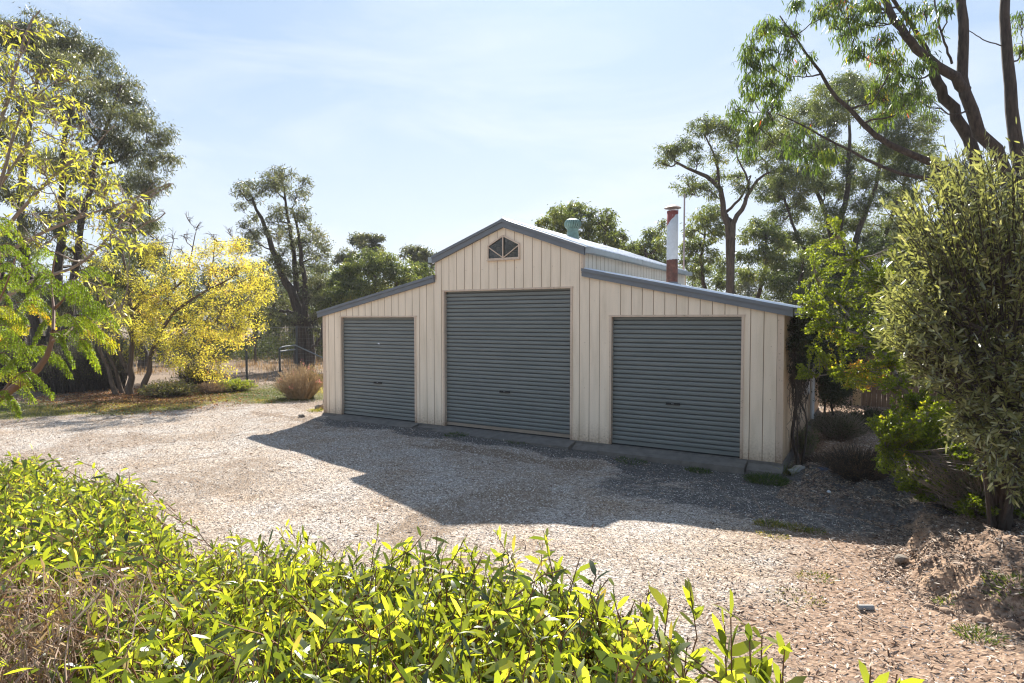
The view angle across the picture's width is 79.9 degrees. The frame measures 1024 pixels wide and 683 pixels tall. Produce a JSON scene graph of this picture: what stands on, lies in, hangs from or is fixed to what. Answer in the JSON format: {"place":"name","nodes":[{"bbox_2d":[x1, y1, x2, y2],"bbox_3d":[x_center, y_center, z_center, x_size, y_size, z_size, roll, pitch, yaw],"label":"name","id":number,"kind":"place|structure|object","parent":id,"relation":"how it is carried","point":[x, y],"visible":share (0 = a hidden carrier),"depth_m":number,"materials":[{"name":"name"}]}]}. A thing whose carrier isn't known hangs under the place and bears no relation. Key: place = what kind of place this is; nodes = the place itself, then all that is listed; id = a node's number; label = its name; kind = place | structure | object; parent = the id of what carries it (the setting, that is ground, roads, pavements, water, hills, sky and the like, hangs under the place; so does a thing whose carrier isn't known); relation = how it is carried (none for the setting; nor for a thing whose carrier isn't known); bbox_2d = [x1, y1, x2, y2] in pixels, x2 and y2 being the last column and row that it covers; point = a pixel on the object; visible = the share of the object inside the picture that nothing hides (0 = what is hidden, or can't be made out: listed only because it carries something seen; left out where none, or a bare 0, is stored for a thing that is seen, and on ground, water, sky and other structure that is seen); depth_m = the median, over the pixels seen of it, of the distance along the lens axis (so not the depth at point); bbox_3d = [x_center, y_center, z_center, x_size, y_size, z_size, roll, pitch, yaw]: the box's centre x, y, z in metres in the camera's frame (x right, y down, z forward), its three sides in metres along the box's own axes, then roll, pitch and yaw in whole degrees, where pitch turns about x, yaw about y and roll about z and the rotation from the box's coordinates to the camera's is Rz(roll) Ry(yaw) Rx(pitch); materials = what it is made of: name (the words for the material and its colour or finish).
{"place":"outdoors","nodes":[
{"label":"outdoors","id":0,"kind":"place"},
{"bbox_2d":[0,383,322,419],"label":"grass","id":1,"kind":"structure","parent":0,"point":[136,407],"depth_m":15.59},
{"bbox_2d":[0,320,1023,682],"bbox_3d":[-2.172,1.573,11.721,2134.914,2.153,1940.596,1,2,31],"label":"ground","id":2,"kind":"structure","parent":0,"point":[624,582],"depth_m":6.59,"materials":[{"name":"gravel"}]},
{"bbox_2d":[0,344,35,390],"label":"rounded scrub bush","id":3,"kind":"object","parent":2,"relation":"on","point":[4,383],"visible":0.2,"depth_m":18.89,"materials":[{"name":"green plant"}]},
{"bbox_2d":[0,241,64,345],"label":"eucalypt","id":4,"kind":"object","parent":2,"relation":"on","point":[33,252],"visible":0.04,"depth_m":43.99,"materials":[{"name":"green plant"}]},
{"bbox_2d":[0,285,82,356],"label":"scrub tree","id":5,"kind":"object","parent":2,"relation":"on","point":[28,337],"visible":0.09,"depth_m":30.37,"materials":[{"name":"green plant"}]},
{"bbox_2d":[9,268,100,323],"bbox_3d":[-28.464,-1.839,38.193,4.820,5.697,6.030,2,3,38],"label":"scrub tree","id":6,"kind":"object","parent":2,"relation":"on","point":[44,284],"visible":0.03,"depth_m":37.16,"materials":[{"name":"green plant"}]},
{"bbox_2d":[0,217,120,421],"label":"silk tree","id":7,"kind":"object","parent":2,"relation":"on","point":[9,315],"visible":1,"depth_m":3.21,"materials":[{"name":"green plant"}]},
{"bbox_2d":[29,335,128,393],"bbox_3d":[-13.472,0.638,19.207,2.740,1.796,2.724,1,2,31],"label":"rounded scrub bush","id":8,"kind":"object","parent":2,"relation":"on","point":[86,377],"visible":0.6,"depth_m":18.53,"materials":[{"name":"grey plant"}]},
{"bbox_2d":[0,10,173,336],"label":"lemon leaved tree","id":9,"kind":"object","parent":2,"relation":"on","point":[101,197],"visible":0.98,"depth_m":7.52,"materials":[{"name":"yellow plant"}]},
{"bbox_2d":[0,1,186,389],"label":"tall eucalypt","id":10,"kind":"object","parent":2,"relation":"on","point":[74,51],"visible":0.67,"depth_m":19.78,"materials":[{"name":"green plant"}]},
{"bbox_2d":[63,278,129,351],"bbox_3d":[-20.540,-0.967,30.380,3.303,4.544,4.133,-2,3,-36],"label":"scrub tree","id":11,"kind":"object","parent":2,"relation":"on","point":[76,313],"visible":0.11,"depth_m":30.06,"materials":[{"name":"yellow plant"}]},
{"bbox_2d":[75,254,123,338],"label":"eucalypt","id":12,"kind":"object","parent":2,"relation":"on","point":[103,282],"visible":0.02,"depth_m":45.00,"materials":[{"name":"green plant"}]},
{"bbox_2d":[0,553,226,682],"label":"dry brush","id":13,"kind":"object","parent":2,"relation":"on","point":[22,658],"visible":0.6,"depth_m":1.75,"materials":[{"name":"brown plant"}]},
{"bbox_2d":[0,444,238,682],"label":"willow leaved shrub","id":14,"kind":"object","parent":2,"relation":"on","point":[50,519],"visible":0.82,"depth_m":2.57,"materials":[{"name":"green plant"}]},
{"bbox_2d":[79,256,177,348],"bbox_3d":[-22.883,-1.979,35.676,4.829,6.200,6.042,0,2,-7],"label":"scrub tree","id":15,"kind":"object","parent":2,"relation":"on","point":[165,274],"visible":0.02,"depth_m":36.27,"materials":[{"name":"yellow plant"}]},
{"bbox_2d":[78,196,182,371],"bbox_3d":[-15.931,-2.513,25.860,4.413,7.814,3.835,1,2,31],"label":"slender eucalypt","id":16,"kind":"object","parent":2,"relation":"on","point":[143,362],"visible":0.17,"depth_m":25.85,"materials":[{"name":"green plant"}]},
{"bbox_2d":[13,384,277,419],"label":"fallen leaves","id":17,"kind":"object","parent":2,"relation":"on","point":[97,396],"visible":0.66,"depth_m":16.70,"materials":[{"name":"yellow plant"}]},
{"bbox_2d":[0,342,322,382],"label":"dry grass","id":18,"kind":"structure","parent":2,"relation":"on","point":[242,365],"depth_m":27.23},
{"bbox_2d":[0,326,322,379],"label":"wire fence","id":19,"kind":"object","parent":2,"relation":"on","point":[246,357],"visible":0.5,"depth_m":23.38,"materials":[{"name":"metal"}]},
{"bbox_2d":[1,311,322,362],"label":"scrub","id":20,"kind":"object","parent":2,"relation":"on","point":[265,346],"visible":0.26,"depth_m":33.71,"materials":[{"name":"green plant"}]},
{"bbox_2d":[135,377,201,397],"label":"creeping shrub","id":21,"kind":"object","parent":2,"relation":"on","point":[170,388],"visible":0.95,"depth_m":17.58,"materials":[{"name":"green plant"}]},
{"bbox_2d":[134,287,207,359],"bbox_3d":[-18.053,-0.881,32.352,3.618,4.194,4.527,-1,2,-23],"label":"scrub tree","id":22,"kind":"object","parent":2,"relation":"on","point":[180,313],"visible":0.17,"depth_m":32.24,"materials":[{"name":"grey plant"}]},
{"bbox_2d":[148,261,208,333],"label":"eucalypt","id":23,"kind":"object","parent":2,"relation":"on","point":[197,275],"visible":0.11,"depth_m":50.29,"materials":[{"name":"yellow plant"}]},
{"bbox_2d":[79,212,281,395],"bbox_3d":[-9.892,-1.080,18.192,6.161,5.540,3.839,0,2,-10],"label":"yellow autumn tree","id":24,"kind":"object","parent":2,"relation":"on","point":[158,336],"visible":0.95,"depth_m":17.77,"materials":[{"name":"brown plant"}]},
{"bbox_2d":[151,278,240,343],"bbox_3d":[-19.946,-1.540,38.454,5.506,5.078,4.401,-1,2,-21],"label":"scrub tree","id":25,"kind":"object","parent":2,"relation":"on","point":[197,305],"visible":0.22,"depth_m":38.29,"materials":[{"name":"grey plant"}]},
{"bbox_2d":[174,357,220,387],"bbox_3d":[-9.986,1.002,19.497,1.375,1.018,1.372,1,2,31],"label":"twiggy shrub","id":26,"kind":"object","parent":2,"relation":"on","point":[188,379],"visible":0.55,"depth_m":19.28,"materials":[{"name":"yellow plant"}]},
{"bbox_2d":[176,276,245,334],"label":"scrub tree","id":27,"kind":"object","parent":2,"relation":"on","point":[206,285],"visible":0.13,"depth_m":42.75,"materials":[{"name":"grey plant"}]},
{"bbox_2d":[195,379,232,393],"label":"dry shrub","id":28,"kind":"object","parent":2,"relation":"on","point":[208,387],"visible":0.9,"depth_m":18.46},
{"bbox_2d":[202,277,252,358],"bbox_3d":[-15.691,-1.201,33.870,2.560,4.652,3.170,0,2,-11],"label":"eucalypt","id":29,"kind":"object","parent":2,"relation":"on","point":[226,302],"visible":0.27,"depth_m":33.42,"materials":[{"name":"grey plant"}]},
{"bbox_2d":[215,377,258,391],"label":"green shrub","id":30,"kind":"object","parent":2,"relation":"on","point":[236,385],"visible":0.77,"depth_m":19.05,"materials":[{"name":"green plant"}]},
{"bbox_2d":[204,258,269,336],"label":"eucalypt","id":31,"kind":"object","parent":2,"relation":"on","point":[217,264],"visible":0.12,"depth_m":51.13,"materials":[{"name":"grey plant"}]},
{"bbox_2d":[248,326,261,363],"bbox_3d":[-12.596,0.250,30.037,0.654,2.018,0.113,0,2,0],"label":"timber pole","id":32,"kind":"object","parent":2,"relation":"on","point":[255,344],"visible":0.63,"depth_m":29.99,"materials":[{"name":"brown wood"}]},
{"bbox_2d":[218,267,308,341],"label":"scrub tree","id":33,"kind":"object","parent":2,"relation":"on","point":[279,292],"visible":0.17,"depth_m":41.17,"materials":[{"name":"grey plant"}]},
{"bbox_2d":[234,275,309,342],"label":"scrub tree","id":34,"kind":"object","parent":2,"relation":"on","point":[269,306],"visible":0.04,"depth_m":46.09,"materials":[{"name":"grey plant"}]},
{"bbox_2d":[229,163,335,368],"bbox_3d":[-10.487,-3.563,28.103,5.114,9.966,3.996,0,2,-9],"label":"dark eucalypt","id":35,"kind":"object","parent":2,"relation":"on","point":[299,300],"visible":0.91,"depth_m":27.72,"materials":[{"name":"green plant"}]},
{"bbox_2d":[248,276,322,341],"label":"scrub tree","id":36,"kind":"object","parent":2,"relation":"on","point":[277,286],"visible":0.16,"depth_m":40.05,"materials":[{"name":"grey plant"}]},
{"bbox_2d":[272,359,322,398],"bbox_3d":[-6.016,1.061,17.326,1.591,1.126,1.559,1,2,31],"label":"fountain shrub","id":37,"kind":"object","parent":2,"relation":"on","point":[291,386],"visible":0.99,"depth_m":17.09,"materials":[{"name":"plant"}]},
{"bbox_2d":[278,345,322,377],"bbox_3d":[-7.998,0.789,23.391,1.641,1.333,0.618,0,2,-7],"label":"pipe frame","id":38,"kind":"object","parent":2,"relation":"on","point":[280,351],"visible":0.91,"depth_m":23.30,"materials":[{"name":"metal"}]},
{"bbox_2d":[286,260,330,336],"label":"eucalypt","id":39,"kind":"object","parent":2,"relation":"on","point":[313,272],"visible":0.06,"depth_m":49.04,"materials":[{"name":"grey plant"}]},
{"bbox_2d":[297,363,322,394],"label":"green spiky shrub","id":40,"kind":"object","parent":2,"relation":"on","point":[311,373],"visible":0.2,"depth_m":17.67,"materials":[{"name":"green plant"}]},
{"bbox_2d":[284,279,340,354],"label":"scrub tree","id":41,"kind":"object","parent":2,"relation":"on","point":[300,285],"visible":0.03,"depth_m":37.93,"materials":[{"name":"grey plant"}]},
{"bbox_2d":[306,407,323,411],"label":"grass tuft","id":42,"kind":"object","parent":2,"relation":"on","point":[314,410],"visible":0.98,"depth_m":14.64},
{"bbox_2d":[150,519,500,682],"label":"willow leaved shrub","id":43,"kind":"object","parent":2,"relation":"on","point":[313,625],"visible":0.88,"depth_m":1.91,"materials":[{"name":"green plant"}]},
{"bbox_2d":[330,231,385,275],"bbox_3d":[-9.801,-3.227,39.842,3.917,8.228,3.659,1,2,31],"label":"eucalypt","id":44,"kind":"object","parent":2,"relation":"on","point":[359,240],"visible":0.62,"depth_m":38.99,"materials":[{"name":"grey plant"}]},
{"bbox_2d":[309,246,434,313],"bbox_3d":[-6.323,-1.537,28.111,6.091,5.823,3.579,0,2,-8],"label":"round crowned tree","id":45,"kind":"object","parent":2,"relation":"on","point":[353,284],"visible":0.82,"depth_m":27.50,"materials":[{"name":"green plant"}]},
{"bbox_2d":[397,244,436,276],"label":"grey eucalypt","id":46,"kind":"object","parent":2,"relation":"on","point":[420,254],"visible":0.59,"depth_m":36.52,"materials":[{"name":"green plant"}]},
{"bbox_2d":[444,431,466,436],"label":"grass tuft","id":47,"kind":"object","parent":2,"relation":"on","point":[462,434],"visible":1,"depth_m":11.73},
{"bbox_2d":[0,369,1023,682],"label":"leaf litter","id":48,"kind":"object","parent":2,"relation":"on","point":[918,613],"visible":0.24,"depth_m":5.29,"materials":[{"name":"plant"}]},
{"bbox_2d":[387,526,719,682],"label":"willow leaved shrub","id":49,"kind":"object","parent":2,"relation":"on","point":[524,641],"visible":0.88,"depth_m":1.65,"materials":[{"name":"green plant"}]},
{"bbox_2d":[316,205,829,475],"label":"farm shed","id":50,"kind":"structure","parent":2,"relation":"on","point":[505,329],"depth_m":11.11,"materials":[{"name":"metal"}]},
{"bbox_2d":[343,317,414,421],"bbox_3d":[-2.908,0.535,13.354,2.122,2.279,0.052,1,2,31],"label":"roller door","id":51,"kind":"structure","parent":50,"relation":"in","point":[379,378],"depth_m":13.34,"materials":[{"name":"grey metal"}]},
{"bbox_2d":[486,235,519,260],"bbox_3d":[-0.168,-1.774,11.541,0.730,0.476,0.044,1,2,31],"label":"gable window","id":52,"kind":"structure","parent":50,"relation":"in","point":[504,247],"depth_m":11.54,"materials":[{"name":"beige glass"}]},
{"bbox_2d":[446,288,569,438],"bbox_3d":[-0.127,0.367,11.690,2.794,2.736,0.053,1,2,31],"label":"roller door","id":53,"kind":"structure","parent":50,"relation":"in","point":[508,351],"depth_m":11.64,"materials":[{"name":"grey metal"}]},
{"bbox_2d":[612,317,741,457],"bbox_3d":[2.654,0.657,10.043,2.122,2.279,0.053,1,2,31],"label":"roller door","id":54,"kind":"structure","parent":50,"relation":"in","point":[677,380],"depth_m":10.01,"materials":[{"name":"grey metal"}]},
{"bbox_2d":[785,303,877,464],"bbox_3d":[6.369,0.595,11.834,1.680,2.702,6.936,1,2,31],"label":"wall creeper","id":55,"kind":"object","parent":50,"relation":"attached to","point":[798,349],"depth_m":9.79,"materials":[{"name":"green plant"}]},
{"bbox_2d":[531,197,630,249],"bbox_3d":[2.992,-2.364,25.198,4.304,7.524,3.397,0,2,-3],"label":"leafy gum","id":56,"kind":"object","parent":2,"relation":"on","point":[557,218],"visible":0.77,"depth_m":24.96,"materials":[{"name":"green plant"}]},
{"bbox_2d":[615,456,647,464],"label":"grass tuft","id":57,"kind":"object","parent":2,"relation":"on","point":[616,459],"visible":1,"depth_m":9.82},
{"bbox_2d":[621,218,666,263],"bbox_3d":[6.393,-2.351,29.261,3.192,7.179,3.498,0,2,4],"label":"gum","id":58,"kind":"object","parent":2,"relation":"on","point":[652,248],"visible":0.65,"depth_m":29.44,"materials":[{"name":"green plant"}]},
{"bbox_2d":[648,577,706,674],"bbox_3d":[0.482,1.383,1.820,0.200,1.317,0.235,1,2,31],"label":"green sprig","id":59,"kind":"object","parent":2,"relation":"on","point":[661,600],"visible":0.6,"depth_m":1.81,"materials":[{"name":"green plant"}]},
{"bbox_2d":[678,193,685,269],"bbox_3d":[4.745,-1.221,16.958,0.320,5.722,0.110,0,2,0],"label":"antenna mast","id":60,"kind":"object","parent":2,"relation":"on","point":[683,233],"visible":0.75,"depth_m":16.85,"materials":[{"name":"metal"}]},
{"bbox_2d":[684,465,713,473],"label":"grass tuft","id":61,"kind":"object","parent":2,"relation":"on","point":[694,471],"visible":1,"depth_m":9.32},
{"bbox_2d":[678,263,722,291],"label":"eucalypt","id":62,"kind":"object","parent":2,"relation":"on","point":[697,284],"visible":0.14,"depth_m":39.35,"materials":[{"name":"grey plant"}]},
{"bbox_2d":[652,111,792,293],"bbox_3d":[7.817,-3.435,21.957,5.447,9.833,3.250,0,2,-7],"label":"spreading eucalypt","id":63,"kind":"object","parent":2,"relation":"on","point":[675,150],"visible":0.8,"depth_m":21.91,"materials":[{"name":"green plant"}]},
{"bbox_2d":[678,203,803,298],"bbox_3d":[9.447,-2.241,25.907,5.224,7.301,3.557,0,2,10],"label":"bushy gum","id":64,"kind":"object","parent":2,"relation":"on","point":[761,231],"visible":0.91,"depth_m":25.38,"materials":[{"name":"green plant"}]},
{"bbox_2d":[724,264,772,300],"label":"eucalypt","id":65,"kind":"object","parent":2,"relation":"on","point":[745,287],"visible":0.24,"depth_m":41.61,"materials":[{"name":"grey plant"}]},
{"bbox_2d":[703,589,806,682],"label":"green sprig","id":66,"kind":"object","parent":2,"relation":"on","point":[740,667],"visible":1,"depth_m":1.49,"materials":[{"name":"green plant"}]},
{"bbox_2d":[739,470,791,486],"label":"grass tuft","id":67,"kind":"object","parent":2,"relation":"on","point":[770,477],"visible":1,"depth_m":8.75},
{"bbox_2d":[753,517,786,528],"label":"grass tuft","id":68,"kind":"object","parent":2,"relation":"on","point":[771,521],"visible":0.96,"depth_m":6.57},
{"bbox_2d":[755,529,792,539],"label":"grass tuft","id":69,"kind":"object","parent":2,"relation":"on","point":[759,532],"visible":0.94,"depth_m":6.15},
{"bbox_2d":[771,462,800,477],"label":"grass tuft","id":70,"kind":"object","parent":2,"relation":"on","point":[789,471],"visible":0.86,"depth_m":9.10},
{"bbox_2d":[784,466,804,475],"bbox_3d":[4.518,1.945,9.333,1.073,0.128,0.140,-1,2,-29],"label":"rock","id":71,"kind":"object","parent":2,"relation":"on","point":[795,471],"visible":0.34,"depth_m":9.14,"materials":[{"name":"grey stone"}]},
{"bbox_2d":[765,585,826,609],"bbox_3d":[2.164,1.949,4.669,0.433,0.053,0.436,1,2,31],"label":"grass tuft","id":72,"kind":"object","parent":2,"relation":"on","point":[800,596],"visible":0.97,"depth_m":4.65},
{"bbox_2d":[751,224,843,306],"bbox_3d":[15.722,-2.615,34.140,5.653,7.550,6.114,0,2,-6],"label":"eucalypt","id":73,"kind":"object","parent":2,"relation":"on","point":[765,297],"visible":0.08,"depth_m":32.92,"materials":[{"name":"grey plant"}]},
{"bbox_2d":[782,522,815,531],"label":"grass tuft","id":74,"kind":"object","parent":2,"relation":"on","point":[793,528],"visible":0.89,"depth_m":6.46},
{"bbox_2d":[794,422,820,457],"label":"weedy shrub","id":75,"kind":"object","parent":2,"relation":"on","point":[810,446],"visible":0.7,"depth_m":9.99,"materials":[{"name":"green plant"}]},
{"bbox_2d":[801,526,826,534],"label":"grass tuft","id":76,"kind":"object","parent":2,"relation":"on","point":[812,531],"visible":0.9,"depth_m":6.34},
{"bbox_2d":[793,570,836,583],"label":"grass tuft","id":77,"kind":"object","parent":2,"relation":"on","point":[811,574],"visible":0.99,"depth_m":5.08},
{"bbox_2d":[801,452,834,465],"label":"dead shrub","id":78,"kind":"object","parent":2,"relation":"on","point":[810,460],"visible":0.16,"depth_m":9.61,"materials":[{"name":"brown plant"}]},
{"bbox_2d":[782,286,868,321],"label":"scrub tree","id":79,"kind":"object","parent":2,"relation":"on","point":[801,293],"visible":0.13,"depth_m":22.31,"materials":[{"name":"green plant"}]},
{"bbox_2d":[808,408,873,439],"bbox_3d":[5.793,1.448,10.824,1.134,0.577,1.112,1,2,31],"label":"dry weed clump","id":80,"kind":"object","parent":2,"relation":"on","point":[836,428],"visible":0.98,"depth_m":10.65,"materials":[{"name":"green plant"}]},
{"bbox_2d":[750,68,949,323],"bbox_3d":[16.842,-6.538,30.294,10.637,15.562,6.766,0,2,7],"label":"domed eucalypt","id":81,"kind":"object","parent":2,"relation":"on","point":[775,192],"visible":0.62,"depth_m":29.68,"materials":[{"name":"green plant"}]},
{"bbox_2d":[820,230,888,325],"bbox_3d":[20.850,-2.975,38.022,5.985,7.995,6.473,-1,2,-26],"label":"eucalypt","id":82,"kind":"object","parent":2,"relation":"on","point":[869,269],"visible":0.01,"depth_m":37.63,"materials":[{"name":"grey plant"}]},
{"bbox_2d":[814,439,906,481],"bbox_3d":[4.684,1.623,8.269,1.139,0.528,1.112,1,2,31],"label":"dead shrub","id":83,"kind":"object","parent":2,"relation":"on","point":[851,465],"visible":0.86,"depth_m":8.15,"materials":[{"name":"brown plant"}]},
{"bbox_2d":[829,278,894,326],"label":"scrub tree","id":84,"kind":"object","parent":2,"relation":"on","point":[870,303],"visible":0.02,"depth_m":24.29,"materials":[{"name":"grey plant"}]},
{"bbox_2d":[758,160,970,321],"bbox_3d":[13.674,-2.767,24.081,9.090,8.472,3.694,0,2,-4],"label":"dense gum","id":85,"kind":"object","parent":2,"relation":"on","point":[788,280],"visible":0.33,"depth_m":23.38,"materials":[{"name":"green plant"}]},
{"bbox_2d":[840,405,890,429],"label":"shade shrub","id":86,"kind":"object","parent":2,"relation":"on","point":[869,412],"visible":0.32,"depth_m":11.76,"materials":[{"name":"green plant"}]},
{"bbox_2d":[856,604,874,609],"bbox_3d":[2.571,1.929,4.447,0.109,0.028,0.044,0,2,1],"label":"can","id":87,"kind":"object","parent":2,"relation":"on","point":[863,606],"visible":1,"depth_m":4.43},
{"bbox_2d":[718,0,1023,412],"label":"foreground eucalypt","id":88,"kind":"object","parent":2,"relation":"on","point":[974,128],"visible":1,"depth_m":10.89,"materials":[{"name":"green plant"}]},
{"bbox_2d":[851,281,908,362],"bbox_3d":[14.471,-0.567,22.341,3.128,3.834,3.913,-1,2,-30],"label":"scrub tree","id":89,"kind":"object","parent":2,"relation":"on","point":[868,309],"visible":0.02,"depth_m":23.34,"materials":[{"name":"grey plant"}]},
{"bbox_2d":[858,659,923,682],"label":"green sprig","id":90,"kind":"object","parent":2,"relation":"on","point":[881,678],"visible":1,"depth_m":1.42,"materials":[{"name":"green plant"}]},
{"bbox_2d":[776,462,1023,646],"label":"earth crumbs","id":91,"kind":"object","parent":2,"relation":"on","point":[895,547],"visible":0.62,"depth_m":5.43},
{"bbox_2d":[894,554,908,563],"bbox_3d":[3.421,1.917,5.385,0.127,0.078,0.109,-1,2,-18],"label":"rock","id":92,"kind":"object","parent":2,"relation":"on","point":[900,558],"visible":1,"depth_m":5.35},
{"bbox_2d":[791,215,1023,518],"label":"leaved shrub","id":93,"kind":"object","parent":2,"relation":"on","point":[901,440],"visible":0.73,"depth_m":7.61,"materials":[{"name":"green plant"}]},
{"bbox_2d":[853,343,1003,408],"bbox_3d":[9.435,0.772,13.800,3.028,1.950,0.200,1,2,31],"label":"paling fence","id":94,"kind":"object","parent":2,"relation":"on","point":[867,401],"visible":0.02,"depth_m":14.30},
{"bbox_2d":[922,603,934,607],"bbox_3d":[3.069,1.957,4.493,0.088,0.062,0.068,0,2,10],"label":"clay clod","id":95,"kind":"object","parent":2,"relation":"on","point":[928,605],"visible":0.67,"depth_m":4.49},
{"bbox_2d":[864,118,1023,530],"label":"olive shrub","id":96,"kind":"object","parent":2,"relation":"on","point":[933,311],"visible":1,"depth_m":4.70,"materials":[{"name":"green plant"}]},
{"bbox_2d":[930,592,958,607],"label":"grass tuft","id":97,"kind":"object","parent":2,"relation":"on","point":[942,599],"visible":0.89,"depth_m":4.56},
{"bbox_2d":[939,607,953,613],"bbox_3d":[3.133,1.962,4.411,0.087,0.089,0.115,1,2,31],"label":"clay clod","id":98,"kind":"object","parent":2,"relation":"on","point":[945,610],"visible":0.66,"depth_m":4.38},
{"bbox_2d":[909,440,1023,519],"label":"under shrub","id":99,"kind":"object","parent":2,"relation":"on","point":[973,486],"visible":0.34,"depth_m":6.11,"materials":[{"name":"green plant"}]},
{"bbox_2d":[948,623,1010,645],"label":"grass tuft","id":100,"kind":"object","parent":2,"relation":"on","point":[976,628],"visible":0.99,"depth_m":4.02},
{"bbox_2d":[974,614,990,624],"bbox_3d":[3.245,1.937,4.228,0.142,0.087,0.085,-1,3,-35],"label":"clay clod","id":101,"kind":"object","parent":2,"relation":"on","point":[981,618],"visible":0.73,"depth_m":4.21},
{"bbox_2d":[980,569,1023,609],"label":"grass tuft","id":102,"kind":"object","parent":2,"relation":"on","point":[1000,574],"visible":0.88,"depth_m":4.37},
{"bbox_2d":[1000,621,1019,629],"bbox_3d":[3.337,1.920,4.139,0.092,0.075,0.162,-2,3,-43],"label":"clay clod","id":103,"kind":"object","parent":2,"relation":"on","point":[1011,625],"visible":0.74,"depth_m":4.10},
{"bbox_2d":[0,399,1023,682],"bbox_3d":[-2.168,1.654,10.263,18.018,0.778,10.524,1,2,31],"label":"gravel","id":104,"kind":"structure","parent":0,"point":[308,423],"depth_m":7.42,"materials":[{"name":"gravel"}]},
{"bbox_2d":[0,0,1023,319],"label":"sky","id":105,"kind":"structure","parent":0,"point":[431,124],"materials":[{"name":"blue"}]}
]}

